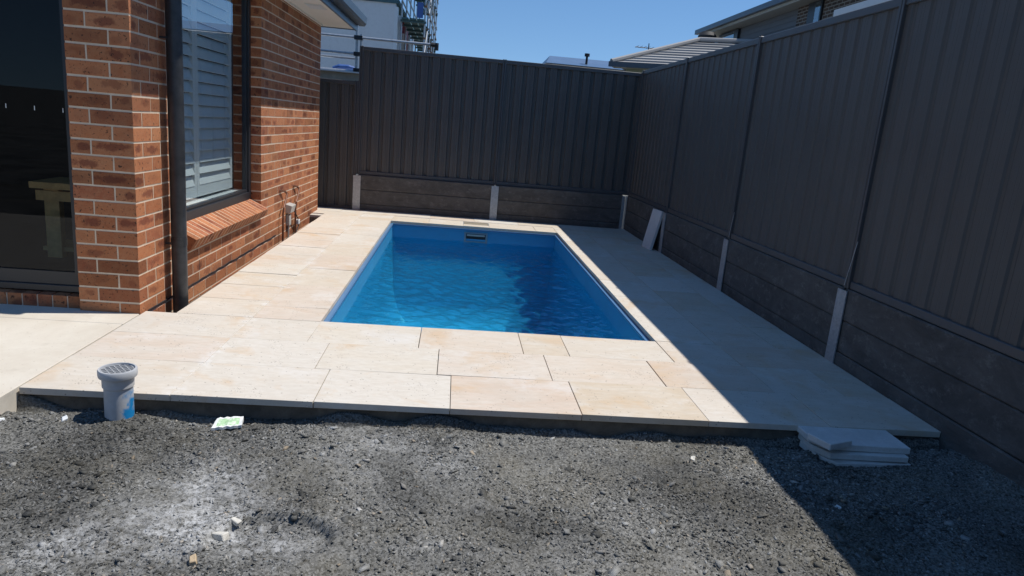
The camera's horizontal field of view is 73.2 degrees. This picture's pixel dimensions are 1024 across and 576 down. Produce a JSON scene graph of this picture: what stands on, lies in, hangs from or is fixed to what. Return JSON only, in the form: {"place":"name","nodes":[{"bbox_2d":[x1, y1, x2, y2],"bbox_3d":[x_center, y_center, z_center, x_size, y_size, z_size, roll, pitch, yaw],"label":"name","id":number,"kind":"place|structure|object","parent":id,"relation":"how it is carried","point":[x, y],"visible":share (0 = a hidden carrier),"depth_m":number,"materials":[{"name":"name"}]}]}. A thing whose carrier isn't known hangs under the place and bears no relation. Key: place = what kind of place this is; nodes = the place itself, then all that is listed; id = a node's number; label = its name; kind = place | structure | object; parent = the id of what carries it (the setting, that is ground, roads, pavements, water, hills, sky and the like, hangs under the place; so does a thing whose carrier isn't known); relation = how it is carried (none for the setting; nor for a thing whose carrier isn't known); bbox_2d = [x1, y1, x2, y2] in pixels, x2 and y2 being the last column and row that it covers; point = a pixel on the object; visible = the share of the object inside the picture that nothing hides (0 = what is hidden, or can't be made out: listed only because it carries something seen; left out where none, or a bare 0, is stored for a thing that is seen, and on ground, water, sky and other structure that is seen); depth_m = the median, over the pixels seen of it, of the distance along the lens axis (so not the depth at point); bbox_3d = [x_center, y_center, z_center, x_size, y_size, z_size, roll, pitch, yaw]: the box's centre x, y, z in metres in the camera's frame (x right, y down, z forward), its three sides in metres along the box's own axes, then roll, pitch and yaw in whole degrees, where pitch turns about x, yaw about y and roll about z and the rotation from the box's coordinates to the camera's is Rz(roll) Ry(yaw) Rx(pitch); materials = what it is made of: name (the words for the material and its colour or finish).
{"place":"outdoors","nodes":[
{"label":"outdoors","id":0,"kind":"place"},
{"bbox_2d":[0,304,138,413],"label":"patio slab","id":1,"kind":"structure","parent":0,"point":[35,341],"depth_m":3.63,"materials":[{"name":"stone"}]},
{"bbox_2d":[189,272,236,303],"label":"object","id":2,"kind":"structure","parent":0,"point":[209,290],"depth_m":5.24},
{"bbox_2d":[19,207,940,439],"bbox_3d":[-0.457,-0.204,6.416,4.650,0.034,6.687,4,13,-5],"label":"paving","id":3,"kind":"structure","parent":0,"point":[282,348],"depth_m":3.87,"materials":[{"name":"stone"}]},
{"bbox_2d":[463,222,488,225],"bbox_3d":[-0.478,-0.839,9.159,0.336,0.028,0.244,4,13,-5],"label":"skimmer lid","id":4,"kind":"object","parent":3,"relation":"on","point":[483,224],"visible":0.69,"depth_m":9.16,"materials":[{"name":"stone"}]},
{"bbox_2d":[323,223,649,340],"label":"swimming pool","id":5,"kind":"structure","parent":3,"relation":"in","point":[619,321],"depth_m":8.88,"materials":[{"name":"blue liquid"}]},
{"bbox_2d":[345,237,614,336],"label":"water","id":6,"kind":"structure","parent":5,"relation":"in","point":[483,276],"depth_m":7.12,"materials":[{"name":"blue liquid"}]},
{"bbox_2d":[642,208,662,249],"bbox_3d":[1.688,-0.702,8.270,0.114,0.475,0.300,3,13,-10],"label":"leaning offcut","id":7,"kind":"object","parent":3,"relation":"on","point":[656,217],"visible":1,"depth_m":8.23,"materials":[{"name":"grey stone"}]},
{"bbox_2d":[0,394,1023,575],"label":"gravel bed","id":8,"kind":"object","parent":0,"point":[32,405],"visible":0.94,"depth_m":2.56,"materials":[{"name":"grey gravel"}]},
{"bbox_2d":[61,415,67,421],"bbox_3d":[-1.863,0.544,2.870,0.024,0.018,0.035,-4,26,-36],"label":"rubble chip","id":9,"kind":"object","parent":8,"relation":"on","point":[64,418],"visible":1,"depth_m":2.87,"materials":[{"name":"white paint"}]},
{"bbox_2d":[97,362,137,420],"bbox_3d":[-1.672,0.481,2.934,0.150,0.297,0.150,4,13,-5],"label":"drain riser","id":10,"kind":"object","parent":8,"relation":"on","point":[117,379],"visible":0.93,"depth_m":2.89,"materials":[{"name":"plastic"}]},
{"bbox_2d":[189,554,196,564],"bbox_3d":[-0.955,0.812,2.062,0.024,0.019,0.034,-3,16,-22],"label":"rubble chip","id":11,"kind":"object","parent":8,"relation":"on","point":[193,559],"visible":1,"depth_m":2.06,"materials":[{"name":"beige stone"}]},
{"bbox_2d":[212,531,229,541],"bbox_3d":[-0.945,0.804,2.238,0.052,0.024,0.033,0,1,21],"label":"rubble chip","id":12,"kind":"object","parent":8,"relation":"on","point":[222,536],"visible":1,"depth_m":2.23,"materials":[{"name":"white stone"}]},
{"bbox_2d":[211,416,243,430],"bbox_3d":[-1.230,0.584,2.982,0.130,0.039,0.055,0,14,-22],"label":"crushed packet","id":13,"kind":"object","parent":8,"relation":"on","point":[220,423],"visible":1,"depth_m":2.98,"materials":[{"name":"plastic"}]},
{"bbox_2d":[231,517,241,525],"bbox_3d":[-0.924,0.782,2.311,0.036,0.018,0.023,21,17,21],"label":"rubble chip","id":14,"kind":"object","parent":8,"relation":"on","point":[236,521],"visible":1,"depth_m":2.30,"materials":[{"name":"white stone"}]},
{"bbox_2d":[799,440,910,466],"bbox_3d":[1.605,0.784,3.239,0.420,0.030,0.230,3,13,-9],"label":"stone offcut","id":15,"kind":"object","parent":8,"relation":"on","point":[842,462],"visible":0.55,"depth_m":3.14,"materials":[{"name":"stone"}]},
{"bbox_2d":[798,433,908,462],"bbox_3d":[1.597,0.749,3.241,0.420,0.029,0.216,4,12,-3],"label":"stone offcut","id":16,"kind":"object","parent":15,"relation":"on","point":[863,456],"visible":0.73,"depth_m":3.14,"materials":[{"name":"stone"}]},
{"bbox_2d":[797,426,910,453],"bbox_3d":[1.604,0.713,3.252,0.450,0.030,0.202,4,13,-4],"label":"stone offcut","id":17,"kind":"object","parent":16,"relation":"on","point":[877,441],"visible":0.76,"depth_m":3.23,"materials":[{"name":"stone"}]},
{"bbox_2d":[807,430,851,450],"bbox_3d":[1.447,0.692,3.141,0.145,0.031,0.125,-2,14,-26],"label":"stone offcut","id":18,"kind":"object","parent":17,"relation":"on","point":[829,440],"visible":1,"depth_m":3.11,"materials":[{"name":"stone"}]},
{"bbox_2d":[400,0,770,62],"label":"sky","id":19,"kind":"structure","parent":0,"point":[533,31],"materials":[{"name":"blue"}]},
{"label":"terrain","id":20,"kind":"structure","parent":0,"visible":0},
{"bbox_2d":[543,53,624,70],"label":"metal roof house","id":21,"kind":"structure","parent":20,"relation":"on","point":[578,62],"depth_m":29.34,"materials":[{"name":"grey metal"}]},
{"bbox_2d":[608,37,753,72],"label":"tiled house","id":22,"kind":"structure","parent":20,"relation":"on","point":[639,62],"depth_m":19.69,"materials":[{"name":"metal"}]},
{"bbox_2d":[698,31,716,42],"bbox_3d":[6.426,-7.844,22.958,0.600,1.320,0.600,4,13,-5],"label":"roof cowl","id":23,"kind":"object","parent":22,"relation":"on","point":[709,34],"visible":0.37,"depth_m":22.62,"materials":[{"name":"grey metal"}]},
{"bbox_2d":[695,0,865,43],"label":"two storey house","id":24,"kind":"structure","parent":20,"relation":"on","point":[769,18],"depth_m":19.76,"materials":[{"name":"tile"}]},
{"bbox_2d":[720,29,740,43],"bbox_3d":[7.326,-7.918,23.526,0.083,1.560,1.600,4,13,-5],"label":"window","id":25,"kind":"structure","parent":24,"relation":"in","point":[735,34],"depth_m":23.02,"materials":[{"name":"glass"}]},
{"bbox_2d":[806,0,824,23],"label":"window","id":26,"kind":"structure","parent":24,"relation":"in","point":[815,10],"depth_m":17.66,"materials":[{"name":"glass"}]},
{"bbox_2d":[833,0,889,16],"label":"metal awning","id":27,"kind":"object","parent":20,"relation":"on","point":[854,7],"visible":0.17,"depth_m":9.61,"materials":[{"name":"white paint"}]},
{"label":"ground","id":28,"kind":"structure","parent":0,"visible":0},
{"bbox_2d":[0,0,366,314],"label":"brick house","id":29,"kind":"structure","parent":28,"relation":"on","point":[83,97],"depth_m":5.53,"materials":[{"name":"red brick"}]},
{"bbox_2d":[0,0,78,292],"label":"sliding door","id":30,"kind":"structure","parent":29,"relation":"in","point":[10,277],"depth_m":4.14,"materials":[{"name":"black glass"}]},
{"bbox_2d":[28,177,73,257],"bbox_3d":[-2.984,-0.505,5.164,0.940,0.545,0.400,4,13,-5],"label":"timber trestle","id":31,"kind":"object","parent":29,"relation":"in","point":[53,195],"visible":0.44,"depth_m":4.97,"materials":[{"name":"brown wood"}]},
{"bbox_2d":[159,0,188,312],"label":"downpipe","id":32,"kind":"object","parent":29,"relation":"attached to","point":[173,36],"visible":0.88,"depth_m":4.31,"materials":[{"name":"metal"}]},
{"bbox_2d":[182,0,250,220],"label":"window","id":33,"kind":"structure","parent":29,"relation":"in","point":[208,137],"depth_m":5.71,"materials":[{"name":"grey glass"}]},
{"bbox_2d":[279,189,287,241],"bbox_3d":[-2.423,-0.762,7.290,0.072,0.573,0.178,4,13,-5],"label":"hooked pipe","id":34,"kind":"object","parent":29,"relation":"attached to","point":[285,201],"visible":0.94,"depth_m":7.24,"materials":[{"name":"brown metal"}]},
{"bbox_2d":[285,202,299,237],"bbox_3d":[-2.446,-0.765,7.700,0.074,0.389,0.420,4,13,-5],"label":"power outlet","id":35,"kind":"object","parent":29,"relation":"attached to","point":[289,207],"visible":0.94,"depth_m":7.53,"materials":[{"name":"grey plastic"}]},
{"bbox_2d":[292,185,299,233],"bbox_3d":[-2.466,-0.894,7.843,0.072,0.573,0.178,4,13,-5],"label":"hooked pipe","id":36,"kind":"object","parent":29,"relation":"attached to","point":[296,207],"visible":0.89,"depth_m":7.79,"materials":[{"name":"brown metal"}]},
{"bbox_2d":[317,78,358,208],"bbox_3d":[-3.095,-1.992,9.326,1.963,1.731,0.062,4,13,-5],"label":"steel fence","id":37,"kind":"object","parent":28,"relation":"on","point":[338,113],"visible":0.23,"depth_m":9.38,"materials":[{"name":"grey metal"}]},
{"bbox_2d":[320,0,411,67],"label":"rendered house","id":38,"kind":"structure","parent":28,"relation":"on","point":[383,18],"depth_m":22.68,"materials":[{"name":"white paint"}]},
{"bbox_2d":[320,29,438,80],"bbox_3d":[-2.617,-3.435,11.112,2.810,1.370,0.660,4,13,-5],"label":"guard rail","id":39,"kind":"object","parent":28,"relation":"on","point":[340,74],"visible":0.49,"depth_m":10.82,"materials":[{"name":"metal"}]},
{"bbox_2d":[332,64,354,69],"bbox_3d":[-2.664,-3.518,11.017,0.401,0.103,0.099,4,13,-5],"label":"blue bundle","id":40,"kind":"object","parent":39,"relation":"on","point":[344,66],"visible":0.53,"depth_m":10.97,"materials":[{"name":"plastic"}]},
{"bbox_2d":[399,0,438,52],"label":"scaffold","id":41,"kind":"object","parent":28,"relation":"on","point":[419,30],"visible":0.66,"depth_m":25.02,"materials":[{"name":"metal"}]},
{"bbox_2d":[352,174,624,228],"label":"retaining wall","id":42,"kind":"structure","parent":28,"relation":"on","point":[468,200],"depth_m":9.66,"materials":[{"name":"concrete"}]},
{"bbox_2d":[356,46,642,195],"bbox_3d":[-0.161,-2.263,9.486,3.860,1.683,0.062,4,13,-5],"label":"steel fence","id":43,"kind":"object","parent":42,"relation":"on","point":[448,117],"visible":0.99,"depth_m":9.48,"materials":[{"name":"grey metal"}]},
{"bbox_2d":[622,196,1023,487],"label":"retaining wall","id":44,"kind":"structure","parent":28,"relation":"on","point":[963,395],"depth_m":3.91,"materials":[{"name":"concrete"}]},
{"bbox_2d":[628,0,1023,361],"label":"steel fence","id":45,"kind":"object","parent":44,"relation":"on","point":[888,136],"visible":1,"depth_m":4.14,"materials":[{"name":"grey metal"}]},
{"bbox_2d":[844,242,857,284],"bbox_3d":[2.074,-0.149,4.218,0.004,0.281,0.045,1,14,-16],"label":"loose wire","id":46,"kind":"object","parent":45,"relation":"attached to","point":[851,262],"visible":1,"depth_m":4.22,"materials":[{"name":"metal"}]}
]}

